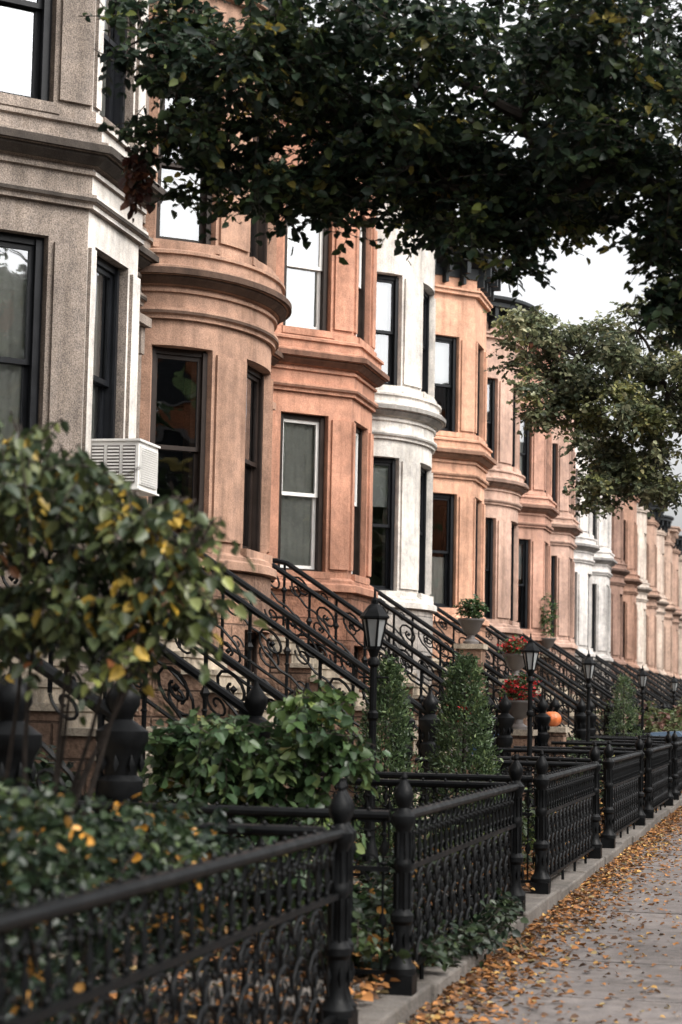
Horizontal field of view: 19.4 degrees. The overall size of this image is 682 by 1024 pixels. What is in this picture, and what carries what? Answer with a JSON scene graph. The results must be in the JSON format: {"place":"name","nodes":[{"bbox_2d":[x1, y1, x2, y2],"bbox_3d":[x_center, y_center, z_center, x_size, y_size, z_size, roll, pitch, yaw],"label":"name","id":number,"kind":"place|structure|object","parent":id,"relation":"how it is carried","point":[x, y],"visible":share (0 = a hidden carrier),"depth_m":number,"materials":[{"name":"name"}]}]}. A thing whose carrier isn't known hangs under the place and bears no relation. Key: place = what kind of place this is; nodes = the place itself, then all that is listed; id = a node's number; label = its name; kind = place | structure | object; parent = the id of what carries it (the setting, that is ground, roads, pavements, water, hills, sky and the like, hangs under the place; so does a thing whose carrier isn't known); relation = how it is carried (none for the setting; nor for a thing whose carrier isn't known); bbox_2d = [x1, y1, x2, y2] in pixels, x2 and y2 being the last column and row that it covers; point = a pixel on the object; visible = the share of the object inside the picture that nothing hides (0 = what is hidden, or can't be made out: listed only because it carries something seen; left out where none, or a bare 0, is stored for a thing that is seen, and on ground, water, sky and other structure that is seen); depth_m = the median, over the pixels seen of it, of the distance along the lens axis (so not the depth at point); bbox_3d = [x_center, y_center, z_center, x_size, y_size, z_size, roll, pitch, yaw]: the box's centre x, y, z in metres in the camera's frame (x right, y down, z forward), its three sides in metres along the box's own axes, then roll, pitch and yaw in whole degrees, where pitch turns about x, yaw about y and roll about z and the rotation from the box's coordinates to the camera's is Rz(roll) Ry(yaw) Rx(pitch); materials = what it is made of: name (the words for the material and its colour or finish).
{"place":"outdoors","nodes":[
{"label":"outdoors","id":0,"kind":"place"},
{"bbox_2d":[149,812,603,1023],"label":"front yard soil","id":1,"kind":"structure","parent":0,"point":[522,885],"depth_m":11.80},
{"bbox_2d":[0,642,150,985],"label":"stair railing","id":2,"kind":"object","parent":1,"relation":"on","point":[122,764],"visible":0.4,"depth_m":10.40,"materials":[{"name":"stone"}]},
{"bbox_2d":[0,0,166,692],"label":"facade walls","id":3,"kind":"structure","parent":1,"relation":"on","point":[62,194],"depth_m":18.02,"materials":[{"name":"stone"}]},
{"bbox_2d":[0,0,139,699],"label":"window frames","id":4,"kind":"structure","parent":3,"relation":"attached to","point":[109,273],"depth_m":18.14,"materials":[{"name":"wood"}]},
{"bbox_2d":[0,0,36,96],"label":"window pane","id":5,"kind":"structure","parent":4,"relation":"in","point":[16,37],"depth_m":22.12,"materials":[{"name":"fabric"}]},
{"bbox_2d":[0,0,108,440],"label":"curtains","id":6,"kind":"object","parent":4,"relation":"attached to","point":[13,274],"visible":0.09,"depth_m":17.93,"materials":[{"name":"fabric"}]},
{"bbox_2d":[90,438,160,495],"bbox_3d":[-2.077,-0.369,18.303,0.642,0.550,0.685,0,-6,13],"label":"window air conditioner","id":7,"kind":"object","parent":3,"relation":"attached to","point":[124,456],"depth_m":18.08,"materials":[{"name":"metal"}]},
{"bbox_2d":[138,312,151,354],"bbox_3d":[-2.551,-0.637,21.511,0.470,3.210,1.500,0,-6,13],"label":"window frame","id":8,"kind":"structure","parent":3,"relation":"attached to","point":[145,321],"depth_m":22.17,"materials":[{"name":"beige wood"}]},
{"bbox_2d":[29,743,213,900],"bbox_3d":[-1.728,2.208,13.439,1.487,1.338,2.386,-3,-7,35],"label":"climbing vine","id":9,"kind":"object","parent":1,"relation":"on","point":[43,764],"visible":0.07,"depth_m":12.94,"materials":[{"name":"green plant"}]},
{"bbox_2d":[0,768,265,1023],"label":"boxwood hedge","id":10,"kind":"object","parent":1,"relation":"on","point":[148,852],"visible":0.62,"depth_m":6.91,"materials":[{"name":"green plant"}]},
{"bbox_2d":[0,411,267,1006],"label":"dogwood shrub","id":11,"kind":"object","parent":1,"relation":"on","point":[85,496],"visible":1,"depth_m":6.92,"materials":[{"name":"green plant"}]},
{"bbox_2d":[0,530,319,905],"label":"stone stoop","id":12,"kind":"object","parent":1,"relation":"on","point":[44,718],"visible":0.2,"depth_m":14.71,"materials":[{"name":"stone"}]},
{"bbox_2d":[0,780,357,1023],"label":"iron fence","id":13,"kind":"object","parent":1,"relation":"on","point":[336,974],"visible":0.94,"depth_m":6.99,"materials":[{"name":"metal"}]},
{"bbox_2d":[135,0,305,681],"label":"facade walls","id":14,"kind":"structure","parent":1,"relation":"on","point":[228,309],"depth_m":22.99,"materials":[{"name":"stone"}]},
{"bbox_2d":[148,82,278,685],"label":"window frames","id":15,"kind":"structure","parent":14,"relation":"attached to","point":[253,465],"depth_m":23.20,"materials":[{"name":"wood"}]},
{"bbox_2d":[152,98,191,533],"bbox_3d":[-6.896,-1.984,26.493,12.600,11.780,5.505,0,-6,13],"label":"window pane","id":16,"kind":"structure","parent":15,"relation":"in","point":[170,401],"depth_m":27.35,"materials":[{"name":"glass"}]},
{"bbox_2d":[160,173,199,240],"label":"curtains","id":17,"kind":"object","parent":15,"relation":"attached to","point":[183,224],"visible":0.11,"depth_m":23.10,"materials":[{"name":"fabric"}]},
{"bbox_2d":[138,674,391,956],"bbox_3d":[-0.521,1.754,11.414,1.508,1.659,1.421,-3,-7,39],"label":"hydrangea shrub","id":18,"kind":"object","parent":1,"relation":"on","point":[217,760],"visible":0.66,"depth_m":11.22,"materials":[{"name":"green plant"}]},
{"bbox_2d":[133,531,441,844],"bbox_3d":[-0.806,1.766,20.825,3.630,3.486,1.780,0,-6,13],"label":"stone stoop","id":19,"kind":"object","parent":1,"relation":"on","point":[425,721],"visible":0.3,"depth_m":20.25,"materials":[{"name":"stone"}]},
{"bbox_2d":[268,84,389,691],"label":"facade walls","id":20,"kind":"structure","parent":1,"relation":"on","point":[338,379],"depth_m":28.47,"materials":[{"name":"stone"}]},
{"bbox_2d":[277,205,373,678],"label":"window frames","id":21,"kind":"structure","parent":20,"relation":"attached to","point":[314,568],"depth_m":28.50,"materials":[{"name":"wood"}]},
{"bbox_2d":[280,214,318,565],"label":"curtains","id":22,"kind":"object","parent":21,"relation":"attached to","point":[298,458],"visible":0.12,"depth_m":28.47,"materials":[{"name":"fabric"}]},
{"bbox_2d":[51,775,681,1023],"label":"fallen leaves","id":23,"kind":"object","parent":1,"relation":"on","point":[370,994],"visible":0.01,"depth_m":9.84,"materials":[{"name":"plant"}]},
{"bbox_2d":[358,590,388,879],"bbox_3d":[0.246,1.776,15.650,0.240,2.330,0.209,0,-6,13],"label":"yard lamp post","id":24,"kind":"object","parent":1,"relation":"on","point":[374,616],"visible":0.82,"depth_m":15.66,"materials":[{"name":"black metal"}]},
{"bbox_2d":[282,841,479,984],"bbox_3d":[0.140,2.392,11.908,1.374,0.630,4.454,1,-5,6],"label":"ground cover","id":25,"kind":"object","parent":1,"relation":"on","point":[366,936],"visible":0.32,"depth_m":10.45,"materials":[{"name":"green plant"}]},
{"bbox_2d":[349,651,429,873],"bbox_3d":[0.386,2.174,17.125,0.840,1.961,0.796,0,-6,13],"label":"arborvitae shrub","id":26,"kind":"object","parent":1,"relation":"on","point":[387,713],"visible":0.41,"depth_m":17.08,"materials":[{"name":"green plant"}]},
{"bbox_2d":[269,558,514,797],"bbox_3d":[0.420,2.292,26.109,3.630,3.486,1.780,0,-6,13],"label":"stone stoop","id":27,"kind":"object","parent":1,"relation":"on","point":[299,671],"visible":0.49,"depth_m":25.68,"materials":[{"name":"stone"}]},
{"bbox_2d":[369,195,445,683],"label":"facade walls","id":28,"kind":"structure","parent":1,"relation":"on","point":[408,423],"depth_m":33.69,"materials":[{"name":"stone"}]},
{"bbox_2d":[372,274,436,680],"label":"window frames","id":29,"kind":"structure","parent":28,"relation":"attached to","point":[389,526],"depth_m":33.73,"materials":[{"name":"wood"}]},
{"bbox_2d":[373,282,389,506],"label":"curtains","id":30,"kind":"object","parent":29,"relation":"attached to","point":[380,479],"visible":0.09,"depth_m":33.75,"materials":[{"name":"fabric"}]},
{"bbox_2d":[420,300,424,531],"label":"window panes","id":31,"kind":"object","parent":29,"relation":"in","point":[420,475],"visible":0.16,"depth_m":34.91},
{"bbox_2d":[448,754,474,807],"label":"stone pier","id":32,"kind":"structure","parent":1,"relation":"on","point":[455,773],"depth_m":24.89,"materials":[{"name":"stone"}]},
{"bbox_2d":[447,700,474,754],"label":"potted plant","id":33,"kind":"object","parent":32,"relation":"on","point":[461,725],"visible":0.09,"depth_m":25.02,"materials":[{"name":"green plant"}]},
{"bbox_2d":[421,650,504,851],"bbox_3d":[1.163,2.314,18.795,0.840,2.019,0.828,2,-5,-9],"label":"arborvitae shrub","id":34,"kind":"object","parent":1,"relation":"on","point":[445,736],"visible":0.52,"depth_m":18.72,"materials":[{"name":"green plant"}]},
{"bbox_2d":[370,585,562,774],"bbox_3d":[1.647,2.818,31.393,3.630,3.486,1.780,0,-6,13],"label":"stone stoop","id":35,"kind":"object","parent":1,"relation":"on","point":[542,719],"visible":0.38,"depth_m":30.82,"materials":[{"name":"stone"}]},
{"bbox_2d":[432,247,506,661],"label":"facade walls","id":36,"kind":"structure","parent":1,"relation":"on","point":[463,464],"depth_m":39.27,"materials":[{"name":"stone"}]},
{"bbox_2d":[432,335,485,667],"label":"window frames","id":37,"kind":"structure","parent":36,"relation":"attached to","point":[449,391],"depth_m":39.22,"materials":[{"name":"wood"}]},
{"bbox_2d":[430,342,448,603],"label":"curtains","id":38,"kind":"object","parent":37,"relation":"attached to","point":[441,377],"visible":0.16,"depth_m":39.27,"materials":[{"name":"fabric"}]},
{"bbox_2d":[410,887,528,973],"bbox_3d":[0.758,2.474,11.792,0.614,0.402,3.126,0,-6,13],"label":"ivy patch","id":39,"kind":"object","parent":1,"relation":"on","point":[439,950],"visible":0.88,"depth_m":11.61,"materials":[{"name":"green plant"}]},
{"bbox_2d":[454,643,487,701],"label":"stone pier","id":40,"kind":"structure","parent":1,"relation":"on","point":[478,650],"depth_m":31.78,"materials":[{"name":"stone"}]},
{"bbox_2d":[453,594,489,643],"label":"potted plant","id":41,"kind":"object","parent":40,"relation":"on","point":[471,627],"visible":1,"depth_m":31.93,"materials":[{"name":"green plant"}]},
{"bbox_2d":[390,772,603,883],"bbox_3d":[1.651,3.122,19.875,1.729,0.834,9.441,0,-6,13],"label":"ground cover","id":42,"kind":"object","parent":1,"relation":"on","point":[531,830],"visible":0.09,"depth_m":17.09,"materials":[{"name":"green plant"}]},
{"bbox_2d":[484,295,538,674],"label":"facade walls","id":43,"kind":"structure","parent":1,"relation":"on","point":[506,489],"depth_m":44.24,"materials":[{"name":"stone"}]},
{"bbox_2d":[484,379,519,672],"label":"window frames","id":44,"kind":"structure","parent":43,"relation":"attached to","point":[489,521],"depth_m":44.28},
{"bbox_2d":[484,385,488,614],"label":"curtains","id":45,"kind":"object","parent":44,"relation":"attached to","point":[486,443],"visible":0.02,"depth_m":44.36,"materials":[{"name":"fabric"}]},
{"bbox_2d":[499,679,527,725],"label":"stone pier","id":46,"kind":"structure","parent":1,"relation":"on","point":[525,718],"depth_m":31.76,"materials":[{"name":"stone"}]},
{"bbox_2d":[497,635,527,678],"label":"potted plant","id":47,"kind":"object","parent":46,"relation":"on","point":[513,657],"visible":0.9,"depth_m":31.91,"materials":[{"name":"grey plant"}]},
{"bbox_2d":[432,604,596,755],"bbox_3d":[2.874,3.344,36.677,3.630,3.486,1.780,0,-6,13],"label":"stone stoop","id":48,"kind":"object","parent":1,"relation":"on","point":[579,729],"visible":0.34,"depth_m":36.17,"materials":[{"name":"stone"}]},
{"bbox_2d":[511,729,537,803],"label":"stone pier","id":49,"kind":"structure","parent":1,"relation":"on","point":[519,737],"depth_m":27.77,"materials":[{"name":"stone"}]},
{"bbox_2d":[498,672,540,729],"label":"potted plant","id":50,"kind":"object","parent":49,"relation":"on","point":[518,710],"visible":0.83,"depth_m":27.93,"materials":[{"name":"red plant"}]},
{"bbox_2d":[521,634,539,809],"bbox_3d":[2.340,2.674,24.666,0.240,2.330,0.209,0,-6,13],"label":"yard lamp post","id":51,"kind":"object","parent":1,"relation":"on","point":[530,650],"visible":0.77,"depth_m":24.68,"materials":[{"name":"black metal"}]},
{"bbox_2d":[518,343,562,674],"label":"facade walls","id":52,"kind":"structure","parent":1,"relation":"on","point":[538,512],"depth_m":49.74,"materials":[{"name":"stone"}]},
{"bbox_2d":[518,420,551,672],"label":"window frames","id":53,"kind":"structure","parent":52,"relation":"attached to","point":[524,543],"depth_m":49.61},
{"bbox_2d":[517,420,523,625],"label":"curtains","id":54,"kind":"object","parent":53,"relation":"attached to","point":[520,558],"visible":0.07,"depth_m":49.96,"materials":[{"name":"fabric"}]},
{"bbox_2d":[538,654,557,692],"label":"stone pier","id":55,"kind":"structure","parent":1,"relation":"on","point":[547,659],"depth_m":49.28,"materials":[{"name":"stone"}]},
{"bbox_2d":[539,593,559,653],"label":"potted plant","id":56,"kind":"object","parent":55,"relation":"on","point":[547,643],"visible":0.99,"depth_m":49.53,"materials":[{"name":"green plant"}]},
{"bbox_2d":[485,624,621,765],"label":"stone stoop","id":57,"kind":"object","parent":1,"relation":"on","point":[564,681],"visible":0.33,"depth_m":41.43,"materials":[{"name":"stone"}]},
{"bbox_2d":[494,734,614,789],"bbox_3d":[3.582,4.137,31.273,2.292,1.307,6.931,0,-6,13],"label":"yard shrub","id":58,"kind":"object","parent":1,"relation":"on","point":[570,738],"visible":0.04,"depth_m":34.04,"materials":[{"name":"green plant"}]},
{"bbox_2d":[548,727,568,800],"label":"stone pier","id":59,"kind":"structure","parent":1,"relation":"on","point":[557,733],"depth_m":30.25,"materials":[{"name":"stone"}]},
{"bbox_2d":[546,707,561,726],"bbox_3d":[3.232,3.137,30.499,0.289,0.298,0.300,0,-6,13],"label":"pumpkin","id":60,"kind":"object","parent":59,"relation":"on","point":[556,719],"visible":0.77,"depth_m":30.40,"materials":[{"name":"orange plant"}]},
{"bbox_2d":[550,388,582,693],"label":"facade walls","id":61,"kind":"structure","parent":1,"relation":"on","point":[566,531],"depth_m":55.05,"materials":[{"name":"stone"}]},
{"bbox_2d":[550,444,574,641],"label":"window frames","id":62,"kind":"structure","parent":61,"relation":"attached to","point":[572,516],"depth_m":55.03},
{"bbox_2d":[519,633,640,735],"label":"stone stoop","id":63,"kind":"object","parent":1,"relation":"on","point":[574,671],"visible":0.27,"depth_m":46.66,"materials":[{"name":"stone"}]},
{"bbox_2d":[581,650,595,746],"bbox_3d":[3.893,3.340,31.356,0.240,2.330,0.209,0,-6,13],"label":"yard lamp post","id":64,"kind":"object","parent":1,"relation":"on","point":[588,663],"visible":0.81,"depth_m":31.37,"materials":[{"name":"black metal"}]},
{"bbox_2d":[574,414,607,692],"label":"facade walls","id":65,"kind":"structure","parent":1,"relation":"on","point":[587,549],"depth_m":60.07,"materials":[{"name":"stone"}]},
{"bbox_2d":[573,494,592,650],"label":"window frames","id":66,"kind":"structure","parent":65,"relation":"attached to","point":[589,648],"depth_m":60.13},
{"bbox_2d":[551,643,657,757],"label":"stone stoop","id":67,"kind":"object","parent":1,"relation":"on","point":[572,658],"visible":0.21,"depth_m":52.02,"materials":[{"name":"stone"}]},
{"bbox_2d":[591,435,622,691],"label":"facade walls","id":68,"kind":"structure","parent":1,"relation":"on","point":[605,562],"depth_m":65.54,"materials":[{"name":"stone"}]},
{"bbox_2d":[591,500,610,655],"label":"window frames","id":69,"kind":"structure","parent":68,"relation":"attached to","point":[593,604],"depth_m":65.45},
{"bbox_2d":[609,468,629,682],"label":"facade walls","id":70,"kind":"structure","parent":1,"relation":"on","point":[620,572],"depth_m":70.71,"materials":[{"name":"stone"}]},
{"bbox_2d":[575,649,669,728],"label":"stone stoop","id":71,"kind":"object","parent":1,"relation":"on","point":[605,671],"visible":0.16,"depth_m":57.32,"materials":[{"name":"stone"}]},
{"bbox_2d":[597,733,647,775],"bbox_3d":[6.093,4.691,38.619,1.838,1.100,4.331,0,-6,13],"label":"iron fence","id":72,"kind":"object","parent":1,"relation":"on","point":[630,736],"visible":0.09,"depth_m":36.77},
{"bbox_2d":[601,672,644,746],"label":"arborvitae shrub","id":73,"kind":"object","parent":1,"relation":"on","point":[624,680],"visible":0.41,"depth_m":37.55,"materials":[{"name":"green plant"}]},
{"bbox_2d":[622,478,644,697],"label":"facade walls","id":74,"kind":"structure","parent":1,"relation":"on","point":[632,581],"depth_m":76.23,"materials":[{"name":"stone"}]},
{"bbox_2d":[622,534,637,663],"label":"window frames","id":75,"kind":"structure","parent":74,"relation":"attached to","point":[636,572],"depth_m":76.09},
{"bbox_2d":[592,655,678,714],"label":"stone stoop","id":76,"kind":"object","parent":1,"relation":"on","point":[635,683],"visible":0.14,"depth_m":62.60,"materials":[{"name":"stone"}]},
{"bbox_2d":[593,696,681,746],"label":"yard shrub","id":77,"kind":"object","parent":1,"relation":"on","point":[670,720],"visible":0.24,"depth_m":44.45,"materials":[{"name":"green plant"}]},
{"bbox_2d":[637,665,647,771],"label":"yard lamp post","id":78,"kind":"object","parent":1,"relation":"on","point":[642,674],"visible":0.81,"depth_m":41.94,"materials":[{"name":"black metal"}]},
{"bbox_2d":[636,498,652,693],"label":"facade walls","id":79,"kind":"structure","parent":1,"relation":"on","point":[644,589],"depth_m":81.39,"materials":[{"name":"stone"}]},
{"bbox_2d":[611,660,677,709],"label":"stone stoop","id":80,"kind":"object","parent":1,"relation":"on","point":[633,675],"visible":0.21,"depth_m":67.89,"materials":[{"name":"stone"}]},
{"bbox_2d":[624,663,681,703],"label":"stone stoop","id":81,"kind":"object","parent":1,"relation":"on","point":[652,682],"visible":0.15,"depth_m":73.15,"materials":[{"name":"stone"}]},
{"bbox_2d":[645,504,664,692],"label":"facade walls","id":82,"kind":"structure","parent":1,"relation":"on","point":[653,596],"depth_m":86.83,"materials":[{"name":"stone"}]},
{"bbox_2d":[637,667,681,705],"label":"stone stoop","id":83,"kind":"object","parent":1,"relation":"on","point":[661,683],"visible":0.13,"depth_m":78.36,"materials":[{"name":"stone"}]},
{"bbox_2d":[647,670,681,705],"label":"stone stoop","id":84,"kind":"object","parent":1,"relation":"on","point":[661,679],"visible":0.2,"depth_m":83.74,"materials":[{"name":"stone"}]},
{"bbox_2d":[656,515,673,696],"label":"facade walls","id":85,"kind":"structure","parent":1,"relation":"on","point":[662,531],"depth_m":92.01,"materials":[{"name":"stone"}]},
{"bbox_2d":[649,731,681,760],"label":"trash bin","id":86,"kind":"object","parent":1,"relation":"on","point":[679,733],"visible":0.14,"depth_m":37.59,"materials":[{"name":"plastic"}]},
{"bbox_2d":[663,526,681,692],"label":"facade walls","id":87,"kind":"structure","parent":1,"relation":"on","point":[671,537],"depth_m":97.43,"materials":[{"name":"stone"}]},
{"bbox_2d":[670,676,678,710],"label":"yard lamp post","id":88,"kind":"object","parent":1,"relation":"on","point":[674,682],"visible":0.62,"depth_m":52.13,"materials":[{"name":"black metal"}]},
{"bbox_2d":[672,535,681,688],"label":"facade walls","id":89,"kind":"structure","parent":1,"relation":"on","point":[676,552],"depth_m":102.58,"materials":[{"name":"stone"}]},
{"bbox_2d":[678,550,681,683],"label":"facade walls","id":90,"kind":"structure","parent":1,"relation":"on","point":[680,619],"depth_m":107.86,"materials":[{"name":"stone"}]},
{"bbox_2d":[110,784,644,1023],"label":"stoop path","id":91,"kind":"structure","parent":0,"point":[208,1016],"depth_m":9.44,"materials":[{"name":"concrete"}]},
{"bbox_2d":[511,754,599,840],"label":"iron gate","id":92,"kind":"structure","parent":91,"relation":"on","point":[553,759],"depth_m":19.84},
{"bbox_2d":[572,745,642,811],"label":"iron gate","id":93,"kind":"structure","parent":91,"relation":"on","point":[577,747],"depth_m":25.11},
{"bbox_2d":[612,739,665,794],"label":"iron gate","id":94,"kind":"structure","parent":91,"relation":"on","point":[634,741],"depth_m":30.42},
{"bbox_2d":[300,0,681,534],"label":"sky","id":95,"kind":"structure","parent":0,"point":[582,289],"materials":[{"name":"white"}]},
{"bbox_2d":[409,813,681,1023],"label":"sidewalk","id":96,"kind":"structure","parent":0,"point":[587,1011],"depth_m":11.77,"materials":[{"name":"concrete"}]},
{"bbox_2d":[79,0,681,361],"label":"street tree","id":97,"kind":"object","parent":96,"relation":"on","point":[379,141],"visible":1,"depth_m":11.89,"materials":[{"name":"green plant"}]},
{"bbox_2d":[118,103,187,222],"bbox_3d":[-1.189,-2.155,12.278,0.410,0.745,0.254,3,-6,-23],"label":"dry leaf branch","id":98,"kind":"object","parent":97,"relation":"attached to","point":[140,192],"visible":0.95,"depth_m":12.22,"materials":[{"name":"brown plant"}]},
{"bbox_2d":[356,793,681,1023],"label":"fence kerb","id":99,"kind":"structure","parent":96,"relation":"on","point":[397,1009],"depth_m":11.84,"materials":[{"name":"concrete"}]},
{"bbox_2d":[75,754,525,995],"bbox_3d":[-0.041,2.061,12.199,1.838,1.100,4.331,0,-6,13],"label":"iron fence","id":100,"kind":"object","parent":99,"relation":"on","point":[506,862],"visible":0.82,"depth_m":10.88,"materials":[{"name":"metal"}]},
{"bbox_2d":[318,742,601,893],"bbox_3d":[1.186,2.587,17.483,1.838,1.100,4.331,0,-6,13],"label":"iron fence","id":101,"kind":"object","parent":99,"relation":"on","point":[582,811],"visible":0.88,"depth_m":16.30,"materials":[{"name":"metal"}]},
{"bbox_2d":[442,735,645,847],"bbox_3d":[2.412,3.113,22.767,1.838,1.100,4.331,0,-6,13],"label":"iron fence","id":102,"kind":"object","parent":99,"relation":"on","point":[624,802],"visible":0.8,"depth_m":22.35,"materials":[{"name":"metal"}]},
{"bbox_2d":[513,731,673,818],"bbox_3d":[3.639,3.639,28.051,1.838,1.100,4.331,0,-6,13],"label":"iron fence","id":103,"kind":"object","parent":99,"relation":"on","point":[658,788],"visible":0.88,"depth_m":27.61,"materials":[{"name":"metal"}]},
{"bbox_2d":[566,730,681,799],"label":"iron fence","id":104,"kind":"object","parent":99,"relation":"on","point":[676,743],"visible":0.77,"depth_m":31.48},
{"bbox_2d":[399,805,681,1023],"bbox_3d":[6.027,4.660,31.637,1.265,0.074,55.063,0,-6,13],"label":"fallen leaves","id":105,"kind":"object","parent":96,"relation":"on","point":[439,1006],"visible":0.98,"depth_m":12.98,"materials":[{"name":"plant"}]},
{"bbox_2d":[482,286,681,521],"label":"street tree","id":106,"kind":"object","parent":96,"relation":"on","point":[641,414],"visible":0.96,"depth_m":25.94,"materials":[{"name":"green plant"}]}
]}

